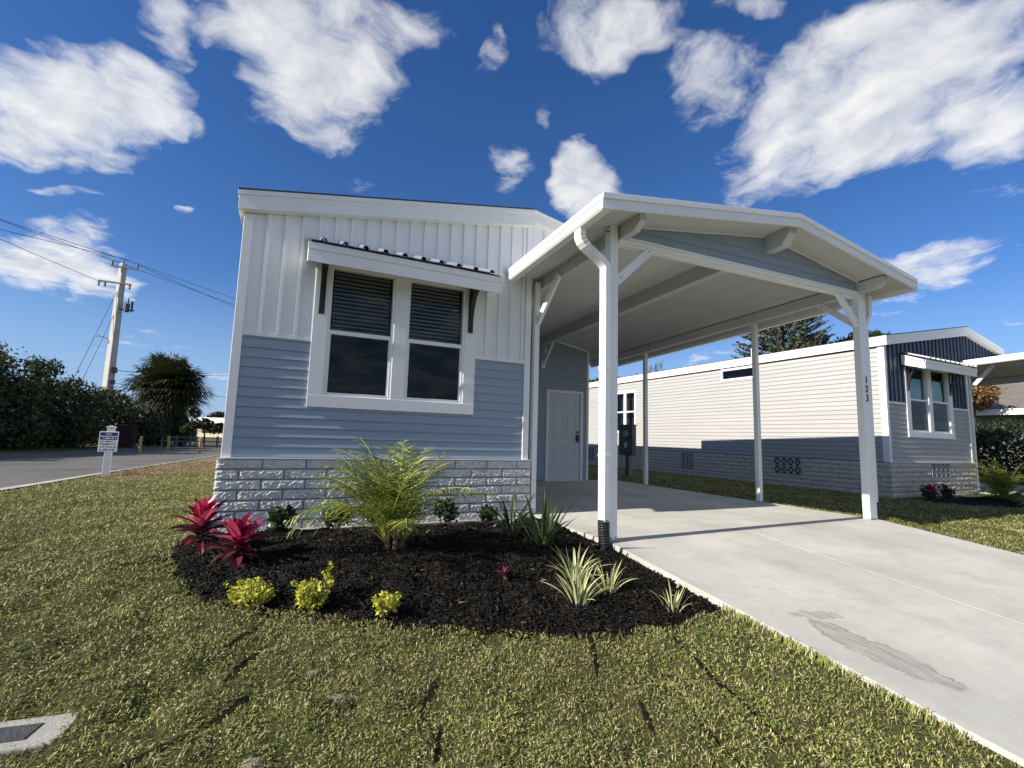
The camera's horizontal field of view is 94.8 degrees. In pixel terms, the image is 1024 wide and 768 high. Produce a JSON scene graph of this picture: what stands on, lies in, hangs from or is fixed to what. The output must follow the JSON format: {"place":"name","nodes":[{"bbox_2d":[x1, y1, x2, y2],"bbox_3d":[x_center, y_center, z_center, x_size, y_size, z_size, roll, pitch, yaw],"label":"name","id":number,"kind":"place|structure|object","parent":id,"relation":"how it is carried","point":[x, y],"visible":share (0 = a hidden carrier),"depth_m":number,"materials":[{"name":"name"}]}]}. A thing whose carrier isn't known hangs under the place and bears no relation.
{"place":"outdoors","nodes":[
{"label":"outdoors","id":0,"kind":"place"},
{"bbox_2d":[0,445,221,488],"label":"road","id":1,"kind":"structure","parent":0,"point":[21,469],"depth_m":13.01,"materials":[{"name":"grey asphalt"}]},
{"bbox_2d":[0,455,218,489],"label":"road edge","id":2,"kind":"object","parent":1,"relation":"on","point":[4,488],"visible":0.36,"depth_m":8.25,"materials":[{"name":"grey concrete"}]},
{"bbox_2d":[183,430,197,445],"bbox_3d":[-17.980,3.010,26.348,0.610,0.960,0.750,5,-7,-25],"label":"garden chair","id":3,"kind":"object","parent":1,"relation":"on","point":[187,439],"visible":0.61,"depth_m":26.43,"materials":[{"name":"blue paint"}]},
{"bbox_2d":[190,417,223,437],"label":"distant building","id":4,"kind":"structure","parent":0,"point":[207,433],"depth_m":53.72,"materials":[{"name":"white plastic"}]},
{"bbox_2d":[0,429,1023,767],"bbox_3d":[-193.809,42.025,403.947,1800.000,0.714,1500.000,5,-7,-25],"label":"ground","id":5,"kind":"structure","parent":0,"point":[612,697],"depth_m":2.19,"materials":[{"name":"green plant"}]},
{"bbox_2d":[0,712,77,758],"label":"utility cover","id":6,"kind":"object","parent":5,"relation":"on","point":[28,733],"visible":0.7,"depth_m":1.74,"materials":[{"name":"concrete"}]},
{"bbox_2d":[0,340,123,449],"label":"overgrown hedge","id":7,"kind":"object","parent":5,"relation":"on","point":[31,416],"visible":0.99,"depth_m":19.19,"materials":[{"name":"green plant"}]},
{"bbox_2d":[98,426,118,475],"bbox_3d":[-8.063,1.369,9.403,0.300,1.070,0.150,5,-7,-25],"label":"notice sign","id":8,"kind":"object","parent":5,"relation":"on","point":[108,442],"visible":0.96,"depth_m":9.36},
{"bbox_2d":[87,383,134,410],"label":"roadside bush","id":9,"kind":"object","parent":5,"relation":"on","point":[109,390],"visible":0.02,"depth_m":25.58,"materials":[{"name":"green plant"}]},
{"bbox_2d":[90,395,143,443],"bbox_3d":[-20.239,1.852,24.065,2.430,2.749,2.601,5,-7,-25],"label":"roadside bush","id":10,"kind":"object","parent":5,"relation":"on","point":[129,415],"visible":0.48,"depth_m":23.94,"materials":[{"name":"green plant"}]},
{"bbox_2d":[96,259,138,389],"bbox_3d":[-28.447,-2.430,33.375,2.220,13.300,0.733,5,-7,-25],"label":"utility pole","id":11,"kind":"object","parent":5,"relation":"on","point":[110,369],"visible":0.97,"depth_m":33.49,"materials":[{"name":"concrete"}]},
{"bbox_2d":[0,239,102,282],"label":"power line","id":12,"kind":"object","parent":11,"relation":"attached to","point":[49,260],"visible":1,"depth_m":29.61,"materials":[{"name":"metal"}]},
{"bbox_2d":[0,220,111,259],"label":"power line","id":13,"kind":"object","parent":11,"relation":"attached to","point":[51,238],"visible":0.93,"depth_m":29.28,"materials":[{"name":"metal"}]},
{"bbox_2d":[0,229,122,258],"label":"power line","id":14,"kind":"object","parent":11,"relation":"attached to","point":[57,243],"visible":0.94,"depth_m":29.11,"materials":[{"name":"metal"}]},
{"bbox_2d":[0,219,137,263],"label":"power line","id":15,"kind":"object","parent":11,"relation":"attached to","point":[64,240],"visible":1,"depth_m":28.99,"materials":[{"name":"metal"}]},
{"bbox_2d":[70,292,116,384],"bbox_3d":[-29.100,-2.653,32.471,0.030,8.908,2.314,-4,-9,41],"label":"guy wire","id":16,"kind":"object","parent":11,"relation":"attached to","point":[94,336],"visible":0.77,"depth_m":32.67,"materials":[{"name":"metal"}]},
{"bbox_2d":[74,315,113,395],"bbox_3d":[-28.900,-1.790,32.480,0.030,7.207,1.865,-3,-8,35],"label":"guy wire","id":17,"kind":"object","parent":11,"relation":"attached to","point":[97,348],"visible":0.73,"depth_m":32.74,"materials":[{"name":"metal"}]},
{"bbox_2d":[114,260,233,304],"bbox_3d":[-24.598,-7.094,45.183,0.029,0.711,24.546,-1,-7,19],"label":"power line","id":18,"kind":"object","parent":11,"relation":"attached to","point":[175,283],"visible":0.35,"depth_m":37.80,"materials":[{"name":"metal"}]},
{"bbox_2d":[123,258,234,298],"bbox_3d":[-24.265,-7.511,45.385,0.029,0.257,24.275,0,-7,18],"label":"power line","id":19,"kind":"object","parent":11,"relation":"attached to","point":[177,278],"visible":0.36,"depth_m":37.73,"materials":[{"name":"metal"}]},
{"bbox_2d":[139,265,233,306],"bbox_3d":[-24.067,-6.533,45.381,0.029,1.590,23.397,0,-7,16],"label":"power line","id":20,"kind":"object","parent":11,"relation":"attached to","point":[184,285],"visible":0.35,"depth_m":37.75,"materials":[{"name":"metal"}]},
{"bbox_2d":[114,424,139,446],"bbox_3d":[-18.426,2.469,22.497,0.790,1.070,0.880,5,-7,-25],"label":"storage box","id":21,"kind":"object","parent":5,"relation":"on","point":[127,437],"visible":0.87,"depth_m":22.23,"materials":[{"name":"brown"}]},
{"bbox_2d":[138,436,142,451],"bbox_3d":[-14.525,2.390,18.407,0.110,0.720,0.107,5,-7,-25],"label":"bollard","id":22,"kind":"object","parent":5,"relation":"on","point":[140,443],"visible":0.85,"depth_m":18.38,"materials":[{"name":"beige wood"}]},
{"bbox_2d":[134,420,171,445],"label":"roadside bush","id":23,"kind":"object","parent":5,"relation":"on","point":[151,433],"visible":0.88,"depth_m":24.74,"materials":[{"name":"green plant"}]},
{"bbox_2d":[111,350,216,445],"bbox_3d":[-19.629,0.785,26.857,5.195,5.539,4.878,5,-7,-25],"label":"sabal palm","id":24,"kind":"object","parent":5,"relation":"on","point":[169,387],"visible":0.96,"depth_m":25.95,"materials":[{"name":"green plant"}]},
{"bbox_2d":[166,436,170,449],"bbox_3d":[-15.082,2.635,20.676,0.110,0.720,0.107,5,-7,-25],"label":"bollard","id":25,"kind":"object","parent":5,"relation":"on","point":[168,442],"visible":0.85,"depth_m":20.64,"materials":[{"name":"beige wood"}]},
{"bbox_2d":[166,416,197,445],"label":"roadside bush","id":26,"kind":"object","parent":5,"relation":"on","point":[180,421],"visible":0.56,"depth_m":26.13,"materials":[{"name":"green plant"}]},
{"bbox_2d":[160,435,221,446],"bbox_3d":[-16.999,3.124,25.471,3.350,0.630,0.110,5,-7,-25],"label":"rail fence","id":27,"kind":"object","parent":5,"relation":"on","point":[217,438],"visible":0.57,"depth_m":25.29,"materials":[{"name":"blue paint"}]},
{"bbox_2d":[198,437,202,452],"bbox_3d":[-12.739,2.539,19.248,0.110,0.720,0.107,5,-7,-25],"label":"bollard","id":28,"kind":"object","parent":5,"relation":"on","point":[200,444],"visible":0.85,"depth_m":19.21,"materials":[{"name":"beige wood"}]},
{"bbox_2d":[179,405,223,446],"bbox_3d":[-16.613,2.332,25.280,2.180,2.346,0.986,5,-7,-25],"label":"street tree","id":29,"kind":"object","parent":5,"relation":"on","point":[194,424],"visible":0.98,"depth_m":25.16,"materials":[{"name":"green plant"}]},
{"bbox_2d":[207,411,224,417],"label":"distant tree","id":30,"kind":"object","parent":5,"relation":"on","point":[217,414],"visible":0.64,"depth_m":67.74,"materials":[{"name":"green plant"}]},
{"bbox_2d":[241,670,347,767],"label":"sand patches","id":31,"kind":"object","parent":5,"relation":"on","point":[251,761],"visible":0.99,"depth_m":1.69,"materials":[{"name":"beige sand"}]},
{"bbox_2d":[204,187,589,538],"bbox_3d":[-3.322,0.618,14.829,7.996,4.173,19.695,5,-7,-25],"label":"manufactured home","id":32,"kind":"object","parent":5,"relation":"on","point":[377,323],"visible":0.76,"depth_m":5.48,"materials":[{"name":"blue"}]},
{"bbox_2d":[322,265,396,398],"bbox_3d":[-1.721,-0.565,5.347,0.717,1.446,0.127,5,-7,-25],"label":"window frame","id":33,"kind":"structure","parent":32,"relation":"in","point":[339,332],"depth_m":5.38,"materials":[{"name":"white plastic"}]},
{"bbox_2d":[403,279,466,403],"bbox_3d":[-0.940,-0.500,5.715,0.716,1.446,0.127,5,-7,-25],"label":"window frame","id":34,"kind":"structure","parent":32,"relation":"in","point":[409,340],"depth_m":5.76,"materials":[{"name":"white plastic"}]},
{"bbox_2d":[548,392,579,479],"bbox_3d":[1.237,1.235,11.142,0.886,2.032,0.112,5,-7,-25],"label":"door","id":35,"kind":"structure","parent":32,"relation":"in","point":[564,409],"depth_m":11.15,"materials":[{"name":"paint"}]},
{"bbox_2d":[165,516,722,638],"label":"mulch","id":36,"kind":"object","parent":5,"relation":"on","point":[323,543],"visible":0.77,"depth_m":3.26,"materials":[{"name":"black soil"}]},
{"bbox_2d":[168,495,234,554],"bbox_3d":[-2.362,1.094,3.564,0.439,0.506,0.400,-4,-8,39],"label":"ti plant","id":37,"kind":"object","parent":36,"relation":"on","point":[201,527],"visible":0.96,"depth_m":3.53,"materials":[{"name":"red plant"}]},
{"bbox_2d":[201,511,268,571],"bbox_3d":[-1.915,1.106,3.295,0.425,0.444,0.456,5,-7,-25],"label":"ti plant","id":38,"kind":"object","parent":36,"relation":"on","point":[240,535],"visible":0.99,"depth_m":3.27,"materials":[{"name":"red plant"}]},
{"bbox_2d":[223,576,277,608],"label":"golden shrub","id":39,"kind":"object","parent":36,"relation":"on","point":[250,591],"visible":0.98,"depth_m":2.83,"materials":[{"name":"yellow plant"}]},
{"bbox_2d":[267,503,298,531],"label":"dark shrub","id":40,"kind":"object","parent":36,"relation":"on","point":[278,516],"visible":0.96,"depth_m":4.15,"materials":[{"name":"green plant"}]},
{"bbox_2d":[290,561,334,611],"bbox_3d":[-1.192,1.237,2.826,0.260,0.300,0.250,5,-7,-25],"label":"golden shrub","id":41,"kind":"object","parent":36,"relation":"on","point":[311,593],"visible":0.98,"depth_m":2.80,"materials":[{"name":"yellow plant"}]},
{"bbox_2d":[323,499,352,528],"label":"dark shrub","id":42,"kind":"object","parent":36,"relation":"on","point":[335,521],"visible":0.43,"depth_m":4.54,"materials":[{"name":"green plant"}]},
{"bbox_2d":[370,591,401,617],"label":"golden shrub","id":43,"kind":"object","parent":36,"relation":"on","point":[387,603],"visible":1,"depth_m":2.77,"materials":[{"name":"yellow plant"}]},
{"bbox_2d":[285,438,494,549],"bbox_3d":[-0.964,0.886,3.749,1.497,0.898,1.415,5,-7,-25],"label":"date palm","id":44,"kind":"object","parent":36,"relation":"on","point":[391,507],"visible":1,"depth_m":3.62,"materials":[{"name":"green plant"}]},
{"bbox_2d":[433,497,460,524],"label":"dark shrub","id":45,"kind":"object","parent":36,"relation":"on","point":[447,512],"visible":0.82,"depth_m":4.79,"materials":[{"name":"green plant"}]},
{"bbox_2d":[280,520,678,596],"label":"fallen leaves","id":46,"kind":"object","parent":36,"relation":"on","point":[541,580],"visible":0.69,"depth_m":3.81,"materials":[{"name":"brown plant"}]},
{"bbox_2d":[476,503,497,522],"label":"dark shrub","id":47,"kind":"object","parent":36,"relation":"on","point":[486,515],"visible":0.76,"depth_m":5.09,"materials":[{"name":"green plant"}]},
{"bbox_2d":[494,566,513,581],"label":"ti plant","id":48,"kind":"object","parent":36,"relation":"on","point":[503,572],"visible":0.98,"depth_m":3.37,"materials":[{"name":"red plant"}]},
{"bbox_2d":[482,489,540,536],"bbox_3d":[0.030,1.218,4.418,0.565,0.459,0.662,3,-7,-10],"label":"crinum lily","id":49,"kind":"object","parent":36,"relation":"on","point":[511,529],"visible":0.83,"depth_m":4.43,"materials":[{"name":"green plant"}]},
{"bbox_2d":[509,487,575,546],"bbox_3d":[0.272,1.192,4.178,0.655,0.541,0.664,2,-7,-1],"label":"crinum lily","id":50,"kind":"object","parent":36,"relation":"on","point":[547,533],"visible":0.84,"depth_m":4.08,"materials":[{"name":"green plant"}]},
{"bbox_2d":[541,546,608,584],"bbox_3d":[0.452,1.294,3.397,0.541,0.323,0.401,7,-8,-37],"label":"flax lily","id":51,"kind":"object","parent":36,"relation":"on","point":[575,571],"visible":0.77,"depth_m":3.40,"materials":[{"name":"green plant"}]},
{"bbox_2d":[540,564,612,606],"bbox_3d":[0.462,1.339,3.107,0.377,0.266,0.446,6,-8,-35],"label":"flax lily","id":52,"kind":"object","parent":36,"relation":"on","point":[579,593],"visible":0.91,"depth_m":3.11,"materials":[{"name":"green plant"}]},
{"bbox_2d":[579,561,639,595],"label":"flax lily","id":53,"kind":"object","parent":36,"relation":"on","point":[610,584],"visible":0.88,"depth_m":3.30,"materials":[{"name":"green plant"}]},
{"bbox_2d":[651,580,695,613],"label":"flax lily","id":54,"kind":"object","parent":36,"relation":"on","point":[676,600],"visible":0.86,"depth_m":3.17,"materials":[{"name":"green plant"}]},
{"bbox_2d":[118,623,788,767],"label":"sod seams","id":55,"kind":"object","parent":5,"relation":"on","point":[244,662],"visible":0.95,"depth_m":2.07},
{"bbox_2d":[619,424,635,475],"bbox_3d":[3.292,1.914,13.546,0.260,1.490,0.640,5,-7,-25],"label":"meter pedestal","id":56,"kind":"object","parent":5,"relation":"on","point":[627,440],"visible":0.87,"depth_m":13.44,"materials":[{"name":"grey metal"}]},
{"bbox_2d":[631,361,662,375],"bbox_3d":[11.408,1.817,35.069,3.973,7.187,6.138,3,-7,-9],"label":"bare tree","id":57,"kind":"object","parent":5,"relation":"on","point":[651,368],"visible":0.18,"depth_m":34.81,"materials":[{"name":"brown plant"}]},
{"bbox_2d":[731,314,836,358],"bbox_3d":[18.408,-2.530,32.001,8.155,15.700,8.157,5,-7,-25],"label":"norfolk pine","id":58,"kind":"object","parent":5,"relation":"on","point":[779,342],"visible":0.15,"depth_m":30.81,"materials":[{"name":"green plant"}]},
{"bbox_2d":[588,326,1004,497],"bbox_3d":[5.887,1.530,20.400,5.630,4.166,21.695,5,-7,-25],"label":"manufactured home","id":59,"kind":"object","parent":5,"relation":"on","point":[701,420],"visible":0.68,"depth_m":11.44,"materials":[{"name":"grey plastic"}]},
{"bbox_2d":[617,391,624,432],"bbox_3d":[4.109,1.074,17.865,0.060,1.550,0.620,5,-7,-25],"label":"window frame","id":60,"kind":"structure","parent":59,"relation":"in","point":[624,391],"depth_m":17.66,"materials":[{"name":"white plastic"}]},
{"bbox_2d":[625,390,635,424],"bbox_3d":[4.368,1.020,17.326,0.060,1.550,0.620,5,-7,-25],"label":"window frame","id":61,"kind":"structure","parent":59,"relation":"in","point":[633,391],"depth_m":17.33,"materials":[{"name":"white plastic"}]},
{"bbox_2d":[721,365,751,381],"bbox_3d":[6.374,-0.288,13.297,0.060,0.355,1.120,5,-7,-25],"label":"transom window","id":62,"kind":"structure","parent":59,"relation":"in","point":[745,367],"depth_m":13.38,"materials":[{"name":"white plastic"}]},
{"bbox_2d":[908,366,930,431],"bbox_3d":[9.053,0.346,10.547,0.774,1.446,0.112,5,-7,-25],"label":"window frame","id":63,"kind":"structure","parent":59,"relation":"in","point":[915,387],"depth_m":10.66,"materials":[{"name":"white plastic"}]},
{"bbox_2d":[930,370,951,433],"bbox_3d":[9.887,0.415,10.940,0.774,1.446,0.112,5,-7,-25],"label":"window frame","id":64,"kind":"structure","parent":59,"relation":"in","point":[935,386],"depth_m":11.05,"materials":[{"name":"white plastic"}]},
{"bbox_2d":[800,329,890,345],"bbox_3d":[24.098,0.863,35.376,6.145,9.869,8.454,5,-7,-25],"label":"bare tree","id":65,"kind":"object","parent":5,"relation":"on","point":[876,332],"visible":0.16,"depth_m":33.95,"materials":[{"name":"brown plant"}]},
{"bbox_2d":[924,495,1023,507],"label":"mulch","id":66,"kind":"object","parent":5,"relation":"on","point":[978,497],"visible":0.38,"depth_m":8.92,"materials":[{"name":"black soil"}]},
{"bbox_2d":[919,484,938,498],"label":"dark shrub","id":67,"kind":"object","parent":66,"relation":"on","point":[924,492],"visible":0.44,"depth_m":9.60,"materials":[{"name":"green plant"}]},
{"bbox_2d":[922,483,943,499],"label":"ti plant","id":68,"kind":"object","parent":66,"relation":"on","point":[931,491],"visible":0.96,"depth_m":9.34,"materials":[{"name":"red plant"}]},
{"bbox_2d":[937,484,955,497],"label":"dark shrub","id":69,"kind":"object","parent":66,"relation":"on","point":[947,491],"visible":0.88,"depth_m":9.65,"materials":[{"name":"green plant"}]},
{"bbox_2d":[953,455,1023,505],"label":"shrub","id":70,"kind":"object","parent":66,"relation":"on","point":[1001,484],"visible":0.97,"depth_m":9.11,"materials":[{"name":"green plant"}]},
{"bbox_2d":[971,385,1006,449],"bbox_3d":[22.820,1.776,23.213,3.522,5.203,2.275,5,-7,-25],"label":"orange tree","id":71,"kind":"object","parent":5,"relation":"on","point":[984,396],"visible":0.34,"depth_m":22.82,"materials":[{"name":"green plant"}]},
{"bbox_2d":[974,417,1023,482],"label":"clipped hedge","id":72,"kind":"object","parent":5,"relation":"on","point":[1017,459],"visible":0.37,"depth_m":16.41,"materials":[{"name":"green plant"}]},
{"bbox_2d":[976,383,1023,470],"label":"distant house","id":73,"kind":"structure","parent":5,"relation":"on","point":[1010,404],"depth_m":24.23,"materials":[{"name":"brown"}]},
{"bbox_2d":[979,483,1023,494],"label":"driveway beyond","id":74,"kind":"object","parent":5,"relation":"on","point":[986,485],"depth_m":13.07,"materials":[{"name":"concrete"}]},
{"bbox_2d":[960,352,1023,489],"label":"carport","id":75,"kind":"object","parent":74,"relation":"on","point":[1002,369],"visible":0.26,"depth_m":11.56,"materials":[{"name":"white metal"}]},
{"bbox_2d":[0,0,1023,419],"label":"sky","id":76,"kind":"structure","parent":0,"point":[131,130],"materials":[{"name":"blue"}]},
{"bbox_2d":[529,480,1023,766],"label":"driveway","id":77,"kind":"structure","parent":0,"point":[930,620],"depth_m":3.85,"materials":[{"name":"concrete"}]},
{"bbox_2d":[507,192,917,551],"bbox_3d":[1.725,0.204,8.456,5.442,3.838,7.061,5,-7,-25],"label":"carport","id":78,"kind":"object","parent":77,"relation":"on","point":[619,279],"visible":0.97,"depth_m":6.30,"materials":[{"name":"white metal"}]}
]}

